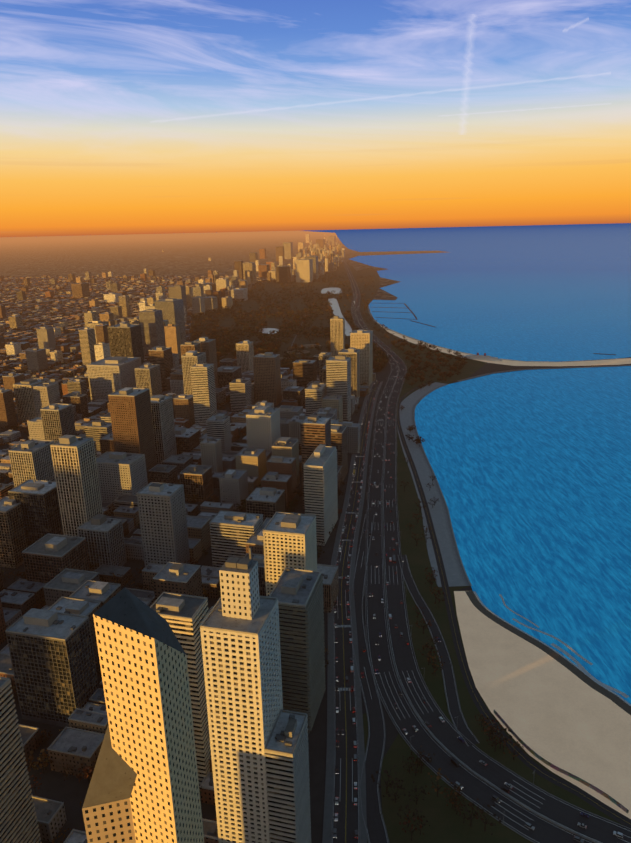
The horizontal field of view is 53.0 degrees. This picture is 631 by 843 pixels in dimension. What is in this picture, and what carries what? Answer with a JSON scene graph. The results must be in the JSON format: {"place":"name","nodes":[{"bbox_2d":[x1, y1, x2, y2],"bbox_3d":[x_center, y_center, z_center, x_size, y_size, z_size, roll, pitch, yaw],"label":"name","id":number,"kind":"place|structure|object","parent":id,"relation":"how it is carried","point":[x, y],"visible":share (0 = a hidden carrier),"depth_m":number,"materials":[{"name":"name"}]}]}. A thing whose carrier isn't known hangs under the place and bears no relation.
{"place":"outdoors","nodes":[
{"label":"outdoors","id":0,"kind":"place"},
{"bbox_2d":[0,231,630,842],"bbox_3d":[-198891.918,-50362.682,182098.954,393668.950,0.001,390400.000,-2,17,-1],"label":"ground","id":1,"kind":"structure","parent":0,"point":[180,255],"depth_m":5455.05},
{"bbox_2d":[0,235,344,370],"bbox_3d":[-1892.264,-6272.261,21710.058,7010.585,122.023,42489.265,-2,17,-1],"label":"distant buildings","id":2,"kind":"structure","parent":1,"relation":"on","point":[329,259],"depth_m":2058.55,"materials":[{"name":"concrete"}]},
{"bbox_2d":[0,234,372,842],"bbox_3d":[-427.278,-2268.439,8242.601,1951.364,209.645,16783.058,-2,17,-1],"label":"buildings","id":3,"kind":"structure","parent":1,"relation":"on","point":[232,682],"depth_m":402.16,"materials":[{"name":"concrete"}]},
{"bbox_2d":[0,269,375,842],"bbox_3d":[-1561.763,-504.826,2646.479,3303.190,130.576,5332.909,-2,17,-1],"label":"city blocks","id":4,"kind":"structure","parent":1,"relation":"on","point":[171,536],"depth_m":770.89,"materials":[{"name":"concrete"}]},
{"bbox_2d":[0,244,524,842],"bbox_3d":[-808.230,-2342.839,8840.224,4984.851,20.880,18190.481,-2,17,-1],"label":"trees","id":5,"kind":"object","parent":1,"relation":"on","point":[380,356],"visible":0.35,"depth_m":1561.23,"materials":[{"name":"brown plant"}]},
{"bbox_2d":[190,261,623,842],"bbox_3d":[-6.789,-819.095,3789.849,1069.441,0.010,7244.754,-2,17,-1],"label":"lawns","id":6,"kind":"structure","parent":1,"relation":"on","point":[444,823],"depth_m":509.73,"materials":[{"name":"green plant"}]},
{"bbox_2d":[222,261,352,359],"bbox_3d":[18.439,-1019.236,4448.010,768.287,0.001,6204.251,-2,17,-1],"label":"park ponds and paths","id":7,"kind":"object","parent":6,"relation":"in","point":[335,307],"visible":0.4,"depth_m":2207.41,"materials":[{"name":"liquid"}]},
{"bbox_2d":[377,322,630,818],"bbox_3d":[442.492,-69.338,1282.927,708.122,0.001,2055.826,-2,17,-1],"label":"beaches","id":8,"kind":"structure","parent":1,"relation":"on","point":[546,706],"depth_m":433.98,"materials":[{"name":"beige sand"}]},
{"bbox_2d":[461,353,628,813],"bbox_3d":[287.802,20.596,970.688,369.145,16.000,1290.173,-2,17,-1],"label":"beach house and wall","id":9,"kind":"structure","parent":8,"relation":"on","point":[528,748],"depth_m":387.76,"materials":[{"name":"white concrete"}]},
{"bbox_2d":[397,365,630,586],"bbox_3d":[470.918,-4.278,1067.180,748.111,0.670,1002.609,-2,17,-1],"label":"promenade","id":10,"kind":"structure","parent":1,"relation":"on","point":[456,574],"depth_m":768.34,"materials":[{"name":"concrete"}]},
{"bbox_2d":[0,0,630,236],"label":"sky","id":11,"kind":"structure","parent":0,"point":[118,117],"materials":[{"name":"orange"}]},
{"bbox_2d":[186,235,630,842],"bbox_3d":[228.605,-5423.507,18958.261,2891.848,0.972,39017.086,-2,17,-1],"label":"roads","id":12,"kind":"structure","parent":0,"point":[490,773],"depth_m":449.38,"materials":[{"name":"grey asphalt"}]},
{"bbox_2d":[188,292,622,842],"bbox_3d":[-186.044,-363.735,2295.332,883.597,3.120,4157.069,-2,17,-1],"label":"traffic","id":13,"kind":"object","parent":12,"relation":"on","point":[507,790],"visible":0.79,"depth_m":459.18,"materials":[{"name":"paint"}]},
{"bbox_2d":[189,263,630,842],"bbox_3d":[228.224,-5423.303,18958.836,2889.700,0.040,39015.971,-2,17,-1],"label":"road markings","id":14,"kind":"object","parent":12,"relation":"on","point":[413,657],"visible":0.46,"depth_m":452.20,"materials":[{"name":"white paint"}]},
{"bbox_2d":[364,324,534,823],"bbox_3d":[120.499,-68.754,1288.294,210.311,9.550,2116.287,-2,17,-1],"label":"vehicles","id":15,"kind":"object","parent":12,"relation":"on","point":[409,625],"visible":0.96,"depth_m":566.15,"materials":[{"name":"metal"}]},
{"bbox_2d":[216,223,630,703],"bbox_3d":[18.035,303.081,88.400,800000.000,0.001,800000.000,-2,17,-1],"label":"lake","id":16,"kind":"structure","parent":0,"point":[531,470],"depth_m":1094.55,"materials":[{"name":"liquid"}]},
{"bbox_2d":[372,303,615,354],"bbox_3d":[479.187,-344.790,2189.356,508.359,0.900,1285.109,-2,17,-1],"label":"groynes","id":17,"kind":"object","parent":16,"relation":"on","point":[434,326],"visible":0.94,"depth_m":2339.28,"materials":[{"name":"grey"}]},
{"bbox_2d":[367,305,630,714],"bbox_3d":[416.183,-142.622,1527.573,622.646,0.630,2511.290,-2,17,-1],"label":"surf line","id":18,"kind":"object","parent":16,"relation":"on","point":[581,672],"visible":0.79,"depth_m":490.18,"materials":[{"name":"white liquid"}]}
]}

